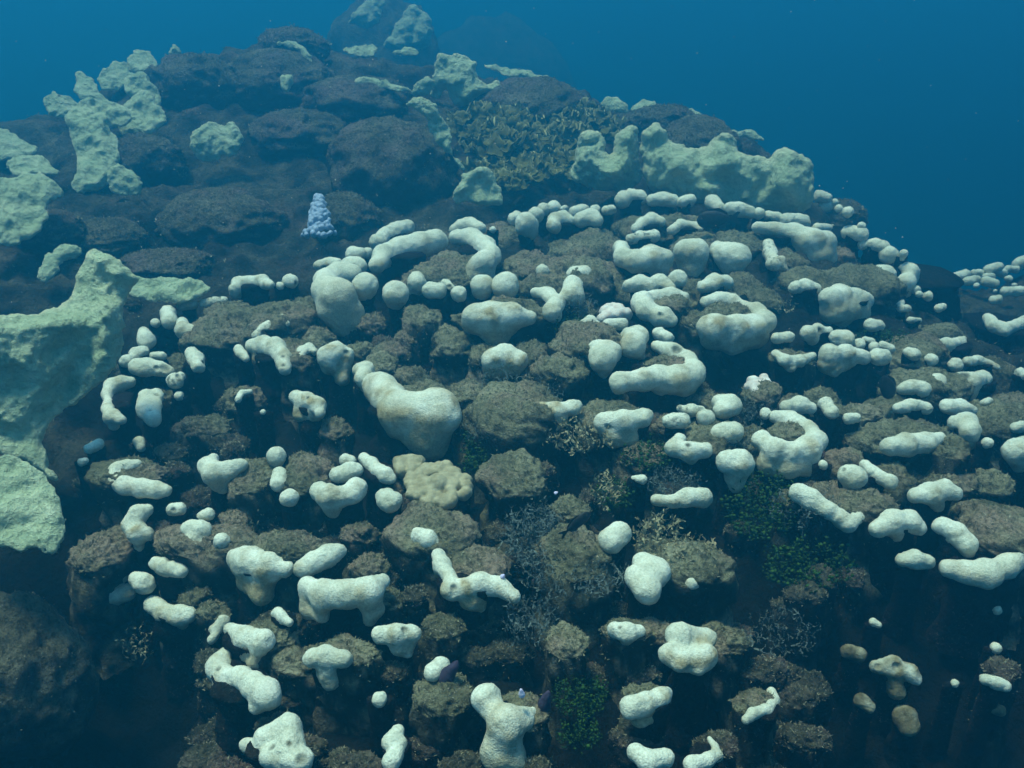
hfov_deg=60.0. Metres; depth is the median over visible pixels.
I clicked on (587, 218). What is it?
coral lobe
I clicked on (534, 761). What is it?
dead coral stump
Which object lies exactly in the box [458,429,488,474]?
green algae
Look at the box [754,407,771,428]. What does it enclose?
coral lobe
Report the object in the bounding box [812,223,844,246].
coral lobe
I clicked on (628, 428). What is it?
coral lobe
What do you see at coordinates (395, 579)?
dead coral stump
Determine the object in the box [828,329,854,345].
coral lobe
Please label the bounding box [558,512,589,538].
reef fish
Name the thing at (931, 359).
coral lobe
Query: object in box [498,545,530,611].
dead coral stump
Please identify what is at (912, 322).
coral lobe
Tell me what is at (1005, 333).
coral lobe
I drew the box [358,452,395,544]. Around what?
coral lobe
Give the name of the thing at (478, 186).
plate coral
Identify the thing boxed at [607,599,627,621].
dead coral stump
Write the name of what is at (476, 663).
dead coral stump
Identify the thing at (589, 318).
coral lobe
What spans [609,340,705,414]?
coral lobe
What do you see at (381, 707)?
coral lobe
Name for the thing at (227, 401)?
dead coral stump
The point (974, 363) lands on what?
coral lobe
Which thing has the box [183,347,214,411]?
coral lobe
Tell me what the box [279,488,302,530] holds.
coral lobe
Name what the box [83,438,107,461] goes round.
coral lobe
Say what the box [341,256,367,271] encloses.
coral lobe
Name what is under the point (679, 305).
dead coral stump
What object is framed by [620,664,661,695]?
dead coral stump
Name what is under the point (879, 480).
coral lobe
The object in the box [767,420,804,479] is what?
dead coral stump
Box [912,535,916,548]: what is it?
dead coral stump
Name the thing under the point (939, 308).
coral bead
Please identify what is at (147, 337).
coral lobe
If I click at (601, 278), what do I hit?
dead coral stump
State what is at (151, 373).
coral lobe
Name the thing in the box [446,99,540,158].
blade coral
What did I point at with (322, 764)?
dead coral stump
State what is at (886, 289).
dead coral stump
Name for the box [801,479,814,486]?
dead coral stump
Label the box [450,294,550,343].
dead coral stump
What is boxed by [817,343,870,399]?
coral lobe
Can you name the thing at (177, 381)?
coral lobe
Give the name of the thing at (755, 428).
dead coral stump
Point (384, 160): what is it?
reef boulder
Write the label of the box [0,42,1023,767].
sea floor
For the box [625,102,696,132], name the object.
reef boulder
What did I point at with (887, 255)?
coral lobe
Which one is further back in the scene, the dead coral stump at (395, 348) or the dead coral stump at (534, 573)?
the dead coral stump at (395, 348)
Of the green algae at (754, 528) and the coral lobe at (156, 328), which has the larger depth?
the coral lobe at (156, 328)
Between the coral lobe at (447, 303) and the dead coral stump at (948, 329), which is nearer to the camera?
the coral lobe at (447, 303)
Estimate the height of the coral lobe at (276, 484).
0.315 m
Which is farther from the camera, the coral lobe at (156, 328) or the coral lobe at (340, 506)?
the coral lobe at (156, 328)
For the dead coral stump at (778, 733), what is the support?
on the sea floor
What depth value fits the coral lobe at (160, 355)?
3.13 m
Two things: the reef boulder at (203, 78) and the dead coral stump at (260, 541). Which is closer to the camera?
the dead coral stump at (260, 541)
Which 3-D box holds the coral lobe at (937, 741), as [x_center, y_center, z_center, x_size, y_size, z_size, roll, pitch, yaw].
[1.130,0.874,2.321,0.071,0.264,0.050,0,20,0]
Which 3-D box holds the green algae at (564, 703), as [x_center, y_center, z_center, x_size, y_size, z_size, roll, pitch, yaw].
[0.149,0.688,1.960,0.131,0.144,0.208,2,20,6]
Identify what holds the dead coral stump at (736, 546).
on the sea floor
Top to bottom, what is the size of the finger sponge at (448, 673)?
0.075 m
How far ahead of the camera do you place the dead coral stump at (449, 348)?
3.13 m
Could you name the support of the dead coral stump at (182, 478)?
on the sea floor
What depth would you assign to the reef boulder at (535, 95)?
5.52 m
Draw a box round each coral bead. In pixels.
[813,190,831,203]
[818,202,832,212]
[832,199,838,205]
[834,204,842,212]
[842,206,853,217]
[857,222,865,227]
[911,286,920,293]
[915,291,922,297]
[922,291,932,301]
[934,303,946,312]
[954,269,970,278]
[962,275,980,285]
[971,269,983,275]
[973,283,979,287]
[980,276,999,287]
[981,273,995,277]
[983,262,1003,272]
[988,295,1002,304]
[994,269,1007,277]
[1000,286,1023,297]
[1004,265,1019,273]
[1004,275,1012,281]
[1011,255,1023,269]
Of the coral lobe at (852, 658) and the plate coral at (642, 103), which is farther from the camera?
the plate coral at (642, 103)
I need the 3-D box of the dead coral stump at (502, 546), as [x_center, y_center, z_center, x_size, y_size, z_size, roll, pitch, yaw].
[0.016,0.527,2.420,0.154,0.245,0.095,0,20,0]
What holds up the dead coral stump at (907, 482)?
on the sea floor
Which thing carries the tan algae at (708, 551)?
on the dead coral stump at (679, 595)
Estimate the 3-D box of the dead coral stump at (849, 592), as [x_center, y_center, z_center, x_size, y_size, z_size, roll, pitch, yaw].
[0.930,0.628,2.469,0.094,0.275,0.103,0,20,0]
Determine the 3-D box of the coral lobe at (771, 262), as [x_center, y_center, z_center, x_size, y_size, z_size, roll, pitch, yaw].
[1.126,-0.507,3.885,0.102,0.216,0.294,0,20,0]
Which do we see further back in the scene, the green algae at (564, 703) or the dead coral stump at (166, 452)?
the dead coral stump at (166, 452)
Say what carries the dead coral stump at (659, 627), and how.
on the sea floor
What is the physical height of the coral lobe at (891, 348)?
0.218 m
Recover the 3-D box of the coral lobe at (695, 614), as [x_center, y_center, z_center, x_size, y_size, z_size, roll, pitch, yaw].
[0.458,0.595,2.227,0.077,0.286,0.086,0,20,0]
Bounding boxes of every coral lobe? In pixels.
[74,457,97,503]
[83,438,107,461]
[100,375,141,446]
[108,459,172,557]
[109,575,138,612]
[118,354,140,400]
[120,504,158,589]
[128,346,149,389]
[128,357,174,390]
[128,571,160,649]
[132,436,154,462]
[135,388,172,461]
[136,327,158,356]
[143,595,197,698]
[148,556,188,602]
[149,318,167,353]
[149,351,168,364]
[159,305,181,354]
[166,372,194,416]
[166,502,189,524]
[171,391,191,422]
[174,317,193,337]
[176,299,197,323]
[180,519,211,540]
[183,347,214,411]
[195,507,217,523]
[197,453,247,515]
[199,296,227,307]
[205,647,281,767]
[206,615,229,648]
[211,533,231,547]
[222,623,275,668]
[226,546,293,624]
[228,274,274,306]
[233,344,254,386]
[233,389,259,452]
[239,712,313,767]
[245,335,291,421]
[251,314,289,337]
[254,409,276,457]
[266,446,288,467]
[267,467,286,527]
[271,607,297,632]
[274,282,288,301]
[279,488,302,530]
[282,274,299,300]
[289,390,327,455]
[293,543,346,579]
[296,342,318,384]
[297,573,389,649]
[302,644,352,707]
[309,477,367,535]
[310,261,364,336]
[313,257,341,270]
[317,340,355,416]
[329,461,364,521]
[339,453,364,515]
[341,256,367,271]
[345,246,365,259]
[352,272,378,313]
[352,361,374,434]
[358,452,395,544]
[362,371,461,465]
[364,247,372,273]
[367,691,395,758]
[368,229,448,280]
[369,219,414,249]
[371,623,421,684]
[375,488,401,531]
[381,724,411,767]
[382,280,408,338]
[407,271,426,304]
[411,527,438,547]
[422,281,446,322]
[424,656,449,681]
[431,548,520,645]
[441,279,456,325]
[449,217,486,233]
[449,227,501,279]
[450,286,466,330]
[461,300,536,346]
[470,274,492,302]
[470,683,535,767]
[481,343,527,382]
[486,226,498,245]
[491,271,518,297]
[507,210,520,225]
[515,212,538,249]
[528,207,544,236]
[530,286,565,344]
[535,264,549,273]
[537,203,548,237]
[539,399,582,472]
[546,210,574,242]
[548,200,560,213]
[559,205,568,210]
[559,275,584,322]
[566,265,590,275]
[568,204,588,236]
[574,208,603,231]
[581,315,598,321]
[588,339,621,400]
[590,205,601,213]
[593,408,653,460]
[598,521,631,601]
[601,205,615,230]
[603,318,627,333]
[607,621,645,652]
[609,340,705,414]
[613,240,673,278]
[614,188,646,220]
[619,686,672,743]
[620,325,648,370]
[622,273,675,321]
[624,552,670,619]
[625,229,660,248]
[625,474,647,545]
[627,743,674,767]
[630,286,689,355]
[631,212,665,246]
[646,191,678,215]
[650,487,712,540]
[652,327,674,355]
[658,621,717,753]
[662,412,690,480]
[664,433,712,487]
[667,219,702,237]
[668,269,687,289]
[673,238,709,276]
[676,403,704,421]
[677,194,696,214]
[682,578,708,626]
[683,736,724,767]
[696,273,733,310]
[696,291,776,377]
[696,409,715,424]
[704,194,724,233]
[709,241,751,274]
[709,449,755,537]
[711,394,742,421]
[711,421,743,448]
[723,201,755,231]
[741,687,779,763]
[751,207,765,225]
[751,221,837,262]
[751,410,828,523]
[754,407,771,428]
[759,239,787,276]
[763,210,780,221]
[767,331,794,377]
[771,349,816,397]
[779,395,816,419]
[780,213,810,226]
[788,278,820,314]
[788,483,864,579]
[800,323,832,373]
[810,460,831,481]
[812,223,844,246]
[816,396,838,451]
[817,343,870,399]
[818,283,873,331]
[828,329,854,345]
[832,644,867,692]
[836,413,860,449]
[837,464,867,488]
[838,693,875,767]
[841,225,868,263]
[852,338,866,380]
[857,238,889,265]
[859,262,963,321]
[859,460,898,492]
[859,618,885,665]
[861,341,879,376]
[862,336,875,346]
[862,348,891,397]
[863,318,884,342]
[867,655,921,737]
[868,508,926,604]
[877,264,896,275]
[878,245,898,265]
[878,341,895,374]
[879,431,949,475]
[882,549,935,643]
[883,705,920,767]
[892,398,932,419]
[893,249,907,275]
[895,299,911,322]
[896,379,931,399]
[901,347,921,367]
[905,317,921,327]
[907,478,962,574]
[920,516,978,624]
[921,679,965,756]
[924,353,938,366]
[924,552,1023,659]
[932,373,946,383]
[938,336,973,359]
[939,398,977,426]
[944,358,963,372]
[947,412,981,449]
[954,674,1011,767]
[957,370,996,400]
[961,312,1023,354]
[962,355,999,375]
[964,642,1005,713]
[969,437,995,473]
[978,397,992,405]
[982,606,1006,642]
[988,704,1005,741]
[999,436,1023,505]
[1008,367,1023,393]
[1009,421,1023,436]
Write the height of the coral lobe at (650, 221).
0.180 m
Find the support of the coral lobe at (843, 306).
on the sea floor
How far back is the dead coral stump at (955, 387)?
3.14 m
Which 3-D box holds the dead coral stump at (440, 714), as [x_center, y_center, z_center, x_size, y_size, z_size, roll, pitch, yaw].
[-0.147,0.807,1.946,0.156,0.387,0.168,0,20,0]
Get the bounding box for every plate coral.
[0,128,37,160]
[0,171,63,246]
[0,249,138,480]
[0,454,65,554]
[6,155,59,176]
[37,244,81,282]
[43,91,77,118]
[64,97,131,193]
[73,71,107,100]
[97,61,133,90]
[107,163,142,195]
[118,90,166,133]
[124,71,160,105]
[127,49,157,72]
[129,276,209,303]
[169,44,181,53]
[189,121,243,161]
[277,41,311,61]
[280,74,293,92]
[343,44,377,57]
[347,0,384,29]
[355,77,412,92]
[384,4,432,49]
[392,47,418,55]
[406,97,464,170]
[412,76,433,96]
[430,53,499,106]
[453,166,502,205]
[484,64,568,84]
[569,125,642,192]
[601,96,627,112]
[631,99,655,110]
[639,122,813,213]
[689,108,700,114]
[732,129,763,140]
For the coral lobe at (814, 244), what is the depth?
4.06 m
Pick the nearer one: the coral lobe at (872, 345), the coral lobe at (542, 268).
the coral lobe at (872, 345)
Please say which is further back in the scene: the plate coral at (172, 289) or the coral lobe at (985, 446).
the plate coral at (172, 289)
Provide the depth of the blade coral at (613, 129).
5.49 m
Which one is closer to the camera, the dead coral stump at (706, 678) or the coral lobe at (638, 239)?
the dead coral stump at (706, 678)
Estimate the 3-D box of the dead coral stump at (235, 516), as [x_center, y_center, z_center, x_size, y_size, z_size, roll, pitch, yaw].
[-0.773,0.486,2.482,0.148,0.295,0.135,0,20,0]
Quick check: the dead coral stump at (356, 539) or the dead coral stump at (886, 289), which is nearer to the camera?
the dead coral stump at (356, 539)
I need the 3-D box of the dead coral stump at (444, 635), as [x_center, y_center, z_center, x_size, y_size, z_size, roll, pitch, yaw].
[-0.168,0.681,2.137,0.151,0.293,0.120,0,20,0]
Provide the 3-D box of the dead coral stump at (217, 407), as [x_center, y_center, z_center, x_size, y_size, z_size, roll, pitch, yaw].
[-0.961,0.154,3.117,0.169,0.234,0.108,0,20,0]
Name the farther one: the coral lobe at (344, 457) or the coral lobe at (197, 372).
the coral lobe at (197, 372)
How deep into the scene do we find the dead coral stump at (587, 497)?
2.56 m
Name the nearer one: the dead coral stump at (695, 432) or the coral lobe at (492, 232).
the dead coral stump at (695, 432)
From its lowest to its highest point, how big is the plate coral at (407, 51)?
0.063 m
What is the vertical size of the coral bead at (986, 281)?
0.063 m
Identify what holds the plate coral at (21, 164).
on the sea floor
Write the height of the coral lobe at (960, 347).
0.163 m
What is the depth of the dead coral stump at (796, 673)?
2.24 m
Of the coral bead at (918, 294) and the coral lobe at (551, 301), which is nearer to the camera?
the coral lobe at (551, 301)
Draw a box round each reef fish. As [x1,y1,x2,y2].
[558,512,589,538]
[697,208,739,229]
[876,366,895,398]
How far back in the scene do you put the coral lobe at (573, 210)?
4.27 m
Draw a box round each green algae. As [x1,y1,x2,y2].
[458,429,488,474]
[551,313,586,331]
[551,673,608,721]
[555,715,602,755]
[591,475,634,511]
[619,433,670,471]
[719,470,796,541]
[762,534,857,593]
[854,327,910,342]
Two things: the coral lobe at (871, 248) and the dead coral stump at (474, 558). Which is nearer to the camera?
the dead coral stump at (474, 558)
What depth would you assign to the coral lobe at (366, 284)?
3.37 m
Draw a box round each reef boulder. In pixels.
[0,590,99,761]
[20,207,87,252]
[78,215,147,258]
[117,131,187,185]
[119,247,214,278]
[149,49,238,111]
[154,186,287,250]
[222,45,335,112]
[244,106,348,157]
[256,22,331,60]
[297,71,412,123]
[307,190,382,242]
[325,115,459,206]
[326,0,439,66]
[437,11,578,90]
[474,74,594,123]
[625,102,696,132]
[639,113,742,155]
[812,197,868,226]
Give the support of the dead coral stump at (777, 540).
on the sea floor
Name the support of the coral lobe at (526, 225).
on the sea floor
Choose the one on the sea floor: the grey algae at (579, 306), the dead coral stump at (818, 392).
the dead coral stump at (818, 392)
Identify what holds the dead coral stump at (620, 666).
on the sea floor
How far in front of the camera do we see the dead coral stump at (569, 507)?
2.35 m
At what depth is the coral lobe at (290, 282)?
3.55 m
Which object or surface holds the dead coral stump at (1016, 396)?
on the sea floor
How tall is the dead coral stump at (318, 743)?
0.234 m
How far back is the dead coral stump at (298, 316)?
3.25 m
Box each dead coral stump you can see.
[65,524,137,679]
[71,476,81,496]
[84,454,175,530]
[114,364,121,376]
[123,295,141,310]
[128,435,153,451]
[151,520,169,589]
[152,521,257,654]
[153,441,189,465]
[157,387,175,424]
[164,460,194,501]
[167,352,190,390]
[169,413,231,473]
[176,585,213,634]
[177,741,230,767]
[178,306,241,388]
[178,484,211,518]
[184,723,211,747]
[192,633,202,668]
[193,647,219,724]
[193,677,217,722]
[195,599,233,650]
[201,299,251,316]
[203,713,216,741]
[207,755,253,767]
[209,432,251,460]
[213,398,222,413]
[217,508,253,527]
[219,439,245,460]
[220,385,267,433]
[227,299,319,366]
[227,457,275,523]
[242,619,300,673]
[252,528,279,549]
[253,516,280,534]
[253,708,290,730]
[255,609,310,647]
[262,708,278,716]
[264,529,327,613]
[268,643,315,727]
[275,336,325,432]
[277,695,303,720]
[278,453,335,537]
[288,450,313,461]
[292,295,318,320]
[301,325,337,378]
[304,731,327,764]
[306,744,319,767]
[308,620,321,644]
[309,633,383,736]
[317,415,354,466]
[318,758,326,767]
[319,521,327,537]
[321,533,347,578]
[325,745,353,767]
[327,750,382,767]
[338,330,359,345]
[338,520,381,578]
[347,340,372,393]
[347,551,390,578]
[356,310,387,342]
[365,350,398,432]
[367,477,406,494]
[371,334,393,346]
[371,340,411,365]
[374,545,383,557]
[379,500,481,605]
[379,584,406,658]
[380,660,414,735]
[388,570,401,591]
[393,330,425,366]
[393,365,430,385]
[400,304,443,361]
[401,249,474,306]
[401,493,411,511]
[401,583,432,646]
[403,378,444,391]
[406,450,439,462]
[407,688,412,727]
[408,672,473,755]
[409,735,442,767]
[417,611,467,680]
[428,323,476,390]
[429,605,434,614]
[437,749,484,767]
[439,543,515,644]
[443,738,459,757]
[449,498,472,513]
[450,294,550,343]
[450,378,485,466]
[458,377,571,503]
[459,645,500,686]
[465,342,497,384]
[465,709,484,751]
[467,616,503,647]
[474,448,547,546]
[482,518,516,547]
[484,221,518,249]
[485,636,534,687]
[495,536,533,584]
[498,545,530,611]
[500,248,553,280]
[502,689,551,759]
[515,273,563,299]
[516,338,548,374]
[523,351,589,401]
[523,754,552,767]
[531,565,536,581]
[531,574,540,611]
[533,522,616,657]
[540,620,590,753]
[541,460,559,512]
[546,253,625,309]
[546,756,557,767]
[547,231,615,261]
[547,319,628,405]
[549,493,590,529]
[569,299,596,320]
[575,398,638,502]
[579,488,599,523]
[584,226,619,240]
[585,662,609,708]
[589,525,599,534]
[598,617,656,709]
[601,483,625,521]
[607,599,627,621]
[607,727,665,767]
[609,438,667,523]
[610,211,710,247]
[611,279,629,306]
[617,682,667,737]
[619,393,629,402]
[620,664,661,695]
[629,616,670,685]
[634,538,738,626]
[643,354,690,410]
[645,343,652,357]
[646,413,662,443]
[650,413,667,445]
[650,481,691,538]
[654,294,694,342]
[664,664,710,709]
[669,231,719,271]
[676,309,706,364]
[682,276,701,309]
[682,388,723,409]
[684,419,741,515]
[692,733,706,745]
[695,382,711,393]
[700,621,752,730]
[701,300,751,375]
[703,729,738,767]
[715,228,764,260]
[722,519,758,559]
[725,270,765,295]
[728,686,780,767]
[732,622,754,657]
[736,652,789,692]
[736,754,785,767]
[737,379,782,425]
[740,424,765,511]
[746,287,786,316]
[766,596,787,656]
[767,347,816,395]
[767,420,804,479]
[769,265,855,309]
[769,489,809,556]
[773,720,783,759]
[775,721,836,767]
[777,392,818,422]
[777,580,828,670]
[777,681,819,725]
[778,247,811,269]
[786,661,804,682]
[795,669,833,727]
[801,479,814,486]
[803,385,841,404]
[806,563,838,662]
[811,480,838,495]
[816,402,883,449]
[823,445,863,480]
[824,488,899,614]
[831,262,908,318]
[834,565,867,627]
[837,245,857,263]
[842,415,954,471]
[863,394,905,419]
[876,367,974,425]
[877,461,919,509]
[885,331,951,374]
[907,470,923,486]
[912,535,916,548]
[918,321,967,339]
[918,472,983,517]
[925,433,971,475]
[935,424,950,432]
[947,498,974,520]
[957,499,1023,650]
[968,398,1023,470]
[968,654,1022,767]
[975,468,1016,505]
[985,355,1015,379]
[991,390,1023,404]
[994,449,1000,458]
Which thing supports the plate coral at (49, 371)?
on the sea floor
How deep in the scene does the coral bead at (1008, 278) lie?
5.02 m
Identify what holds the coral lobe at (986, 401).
on the sea floor
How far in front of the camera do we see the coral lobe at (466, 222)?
4.16 m
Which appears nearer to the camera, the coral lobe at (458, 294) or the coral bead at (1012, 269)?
the coral lobe at (458, 294)
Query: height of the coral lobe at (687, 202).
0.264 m
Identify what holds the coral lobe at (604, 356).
on the sea floor
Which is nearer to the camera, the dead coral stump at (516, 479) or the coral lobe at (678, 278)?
the dead coral stump at (516, 479)
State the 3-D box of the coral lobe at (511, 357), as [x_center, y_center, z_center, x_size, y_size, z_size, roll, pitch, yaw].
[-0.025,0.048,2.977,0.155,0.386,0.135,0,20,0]
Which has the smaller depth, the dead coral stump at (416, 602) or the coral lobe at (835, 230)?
the dead coral stump at (416, 602)
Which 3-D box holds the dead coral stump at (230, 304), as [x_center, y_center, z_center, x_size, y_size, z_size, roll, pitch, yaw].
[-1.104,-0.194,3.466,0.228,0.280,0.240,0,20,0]
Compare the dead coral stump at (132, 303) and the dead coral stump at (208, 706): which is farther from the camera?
the dead coral stump at (132, 303)
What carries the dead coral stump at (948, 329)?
on the sea floor
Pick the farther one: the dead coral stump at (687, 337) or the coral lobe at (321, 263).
the coral lobe at (321, 263)
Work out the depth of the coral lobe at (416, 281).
3.40 m
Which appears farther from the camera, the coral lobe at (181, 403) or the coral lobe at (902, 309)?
the coral lobe at (902, 309)
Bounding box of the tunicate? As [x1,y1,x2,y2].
[518,688,524,697]
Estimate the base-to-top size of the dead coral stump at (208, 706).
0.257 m
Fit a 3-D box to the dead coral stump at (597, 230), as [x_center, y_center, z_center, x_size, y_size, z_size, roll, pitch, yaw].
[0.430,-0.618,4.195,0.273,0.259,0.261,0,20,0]
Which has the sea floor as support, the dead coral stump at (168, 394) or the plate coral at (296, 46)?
the dead coral stump at (168, 394)
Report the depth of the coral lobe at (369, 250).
3.84 m
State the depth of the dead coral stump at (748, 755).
1.96 m
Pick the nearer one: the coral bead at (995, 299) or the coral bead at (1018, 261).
the coral bead at (995, 299)
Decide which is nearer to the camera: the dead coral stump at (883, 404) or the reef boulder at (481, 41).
the dead coral stump at (883, 404)
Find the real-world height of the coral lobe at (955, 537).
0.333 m
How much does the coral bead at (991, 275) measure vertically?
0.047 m
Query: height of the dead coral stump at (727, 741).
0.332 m
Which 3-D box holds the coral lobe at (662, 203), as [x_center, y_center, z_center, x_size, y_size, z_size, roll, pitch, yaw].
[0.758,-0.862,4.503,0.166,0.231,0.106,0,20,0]
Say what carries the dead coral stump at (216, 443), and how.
on the sea floor
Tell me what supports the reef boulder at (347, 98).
on the sea floor
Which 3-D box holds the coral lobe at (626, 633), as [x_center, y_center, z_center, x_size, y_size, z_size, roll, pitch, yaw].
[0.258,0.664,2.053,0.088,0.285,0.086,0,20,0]
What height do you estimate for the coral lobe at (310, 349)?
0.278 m
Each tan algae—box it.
[115,623,153,662]
[546,416,615,455]
[589,469,625,510]
[633,508,690,555]
[664,530,721,573]
[774,297,798,313]
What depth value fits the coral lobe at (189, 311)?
3.47 m
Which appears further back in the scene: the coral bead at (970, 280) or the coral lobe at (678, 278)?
the coral bead at (970, 280)
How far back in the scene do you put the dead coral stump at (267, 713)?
2.02 m
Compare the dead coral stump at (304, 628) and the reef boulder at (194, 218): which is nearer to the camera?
the dead coral stump at (304, 628)
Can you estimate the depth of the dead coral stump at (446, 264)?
3.59 m
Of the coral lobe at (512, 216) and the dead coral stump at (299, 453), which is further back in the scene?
the coral lobe at (512, 216)
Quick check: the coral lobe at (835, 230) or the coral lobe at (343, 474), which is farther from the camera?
the coral lobe at (835, 230)
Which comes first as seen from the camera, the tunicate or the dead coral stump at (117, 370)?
the tunicate
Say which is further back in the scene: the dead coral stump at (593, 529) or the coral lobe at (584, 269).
the coral lobe at (584, 269)
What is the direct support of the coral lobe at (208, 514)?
on the sea floor
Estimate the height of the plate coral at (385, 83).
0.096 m
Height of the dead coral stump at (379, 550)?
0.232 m
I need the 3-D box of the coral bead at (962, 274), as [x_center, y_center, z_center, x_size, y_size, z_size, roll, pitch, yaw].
[2.556,-0.613,5.053,0.171,0.067,0.066,-15,25,-36]
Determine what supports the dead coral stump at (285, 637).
on the sea floor
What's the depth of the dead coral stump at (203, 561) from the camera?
2.34 m
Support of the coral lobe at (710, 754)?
on the sea floor
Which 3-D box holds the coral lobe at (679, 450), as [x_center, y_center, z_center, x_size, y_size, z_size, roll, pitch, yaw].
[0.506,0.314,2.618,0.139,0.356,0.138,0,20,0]
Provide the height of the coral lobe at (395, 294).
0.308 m
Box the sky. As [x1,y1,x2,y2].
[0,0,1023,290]
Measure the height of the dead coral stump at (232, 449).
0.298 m
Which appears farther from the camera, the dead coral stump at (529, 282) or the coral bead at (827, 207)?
the coral bead at (827, 207)
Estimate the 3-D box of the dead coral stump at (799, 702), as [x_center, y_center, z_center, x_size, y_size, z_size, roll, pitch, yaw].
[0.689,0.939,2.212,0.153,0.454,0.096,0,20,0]
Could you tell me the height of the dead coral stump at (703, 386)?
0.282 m
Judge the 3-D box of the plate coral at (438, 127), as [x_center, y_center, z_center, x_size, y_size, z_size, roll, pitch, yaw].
[-0.394,-1.292,4.584,0.298,0.370,0.062,0,20,0]
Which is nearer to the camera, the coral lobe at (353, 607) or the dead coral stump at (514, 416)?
the coral lobe at (353, 607)
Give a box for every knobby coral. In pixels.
[392,454,425,478]
[403,460,473,509]
[744,373,775,391]
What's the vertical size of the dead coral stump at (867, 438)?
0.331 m
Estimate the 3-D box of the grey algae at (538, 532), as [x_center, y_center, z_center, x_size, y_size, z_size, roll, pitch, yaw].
[0.057,0.386,2.316,0.199,0.150,0.353,0,20,0]
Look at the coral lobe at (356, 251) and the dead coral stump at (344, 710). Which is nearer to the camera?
the dead coral stump at (344, 710)
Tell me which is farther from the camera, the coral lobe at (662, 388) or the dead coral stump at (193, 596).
the coral lobe at (662, 388)
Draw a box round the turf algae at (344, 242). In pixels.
[0,44,1022,547]
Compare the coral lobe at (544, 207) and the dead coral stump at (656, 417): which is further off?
the coral lobe at (544, 207)
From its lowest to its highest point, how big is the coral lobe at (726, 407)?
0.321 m
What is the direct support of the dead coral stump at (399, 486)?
on the sea floor
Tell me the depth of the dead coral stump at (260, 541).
2.33 m
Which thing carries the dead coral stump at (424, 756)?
on the sea floor
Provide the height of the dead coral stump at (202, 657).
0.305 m
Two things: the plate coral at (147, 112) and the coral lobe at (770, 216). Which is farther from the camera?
the plate coral at (147, 112)
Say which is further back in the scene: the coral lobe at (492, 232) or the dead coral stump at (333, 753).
the coral lobe at (492, 232)
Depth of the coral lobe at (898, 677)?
2.29 m
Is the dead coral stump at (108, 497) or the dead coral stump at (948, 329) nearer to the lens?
the dead coral stump at (108, 497)
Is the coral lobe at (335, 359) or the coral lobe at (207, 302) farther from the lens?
the coral lobe at (207, 302)
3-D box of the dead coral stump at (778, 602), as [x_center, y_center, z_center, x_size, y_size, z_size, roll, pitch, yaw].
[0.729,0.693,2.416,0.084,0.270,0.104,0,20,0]
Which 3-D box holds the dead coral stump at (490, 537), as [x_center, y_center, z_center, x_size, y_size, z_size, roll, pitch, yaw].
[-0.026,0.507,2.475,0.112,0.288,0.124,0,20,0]
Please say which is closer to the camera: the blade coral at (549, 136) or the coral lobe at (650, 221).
the coral lobe at (650, 221)
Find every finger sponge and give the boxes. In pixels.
[437,660,458,682]
[538,690,550,711]
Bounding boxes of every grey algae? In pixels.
[460,413,498,439]
[462,364,563,407]
[497,493,562,569]
[502,595,564,649]
[512,554,628,598]
[564,293,600,317]
[645,463,707,494]
[709,420,781,464]
[737,388,777,424]
[743,603,820,658]
[763,486,840,537]
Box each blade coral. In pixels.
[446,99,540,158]
[461,149,555,187]
[505,176,533,190]
[519,114,576,159]
[543,144,575,179]
[548,96,611,148]
[599,114,626,137]
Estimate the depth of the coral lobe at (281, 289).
3.56 m
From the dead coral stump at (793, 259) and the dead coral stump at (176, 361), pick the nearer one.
the dead coral stump at (176, 361)
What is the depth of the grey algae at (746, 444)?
2.62 m
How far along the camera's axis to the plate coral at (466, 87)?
5.54 m
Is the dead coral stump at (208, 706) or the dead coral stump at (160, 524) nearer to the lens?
the dead coral stump at (208, 706)
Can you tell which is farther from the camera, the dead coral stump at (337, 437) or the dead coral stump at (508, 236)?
the dead coral stump at (508, 236)
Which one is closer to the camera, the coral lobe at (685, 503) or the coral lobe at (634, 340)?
the coral lobe at (685, 503)
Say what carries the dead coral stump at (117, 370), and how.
on the sea floor
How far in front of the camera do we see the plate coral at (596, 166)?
4.62 m
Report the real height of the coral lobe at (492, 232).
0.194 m
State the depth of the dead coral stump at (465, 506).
2.60 m
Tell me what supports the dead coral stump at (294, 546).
on the sea floor
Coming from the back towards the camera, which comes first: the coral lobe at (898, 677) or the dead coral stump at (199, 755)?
the coral lobe at (898, 677)
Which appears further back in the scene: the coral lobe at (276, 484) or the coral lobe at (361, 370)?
the coral lobe at (361, 370)
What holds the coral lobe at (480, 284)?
on the sea floor
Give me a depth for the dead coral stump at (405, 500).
2.46 m
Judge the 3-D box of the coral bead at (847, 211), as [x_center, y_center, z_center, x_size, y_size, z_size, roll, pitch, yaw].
[1.587,-0.810,4.184,0.056,0.057,0.057,0,20,0]
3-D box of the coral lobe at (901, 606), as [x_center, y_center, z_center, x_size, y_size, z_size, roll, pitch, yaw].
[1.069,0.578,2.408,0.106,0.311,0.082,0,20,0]
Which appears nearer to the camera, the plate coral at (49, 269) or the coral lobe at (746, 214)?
the plate coral at (49, 269)
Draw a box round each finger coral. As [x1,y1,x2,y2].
[301,193,336,238]
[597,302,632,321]
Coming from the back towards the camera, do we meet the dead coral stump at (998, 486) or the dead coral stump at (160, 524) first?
the dead coral stump at (998, 486)
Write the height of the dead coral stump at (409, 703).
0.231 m
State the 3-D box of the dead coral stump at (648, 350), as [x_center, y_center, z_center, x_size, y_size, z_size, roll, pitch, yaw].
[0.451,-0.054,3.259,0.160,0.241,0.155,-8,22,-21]
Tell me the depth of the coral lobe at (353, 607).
2.07 m
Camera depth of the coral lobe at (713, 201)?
4.38 m
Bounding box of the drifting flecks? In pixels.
[11,0,967,489]
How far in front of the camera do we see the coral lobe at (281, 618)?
2.06 m

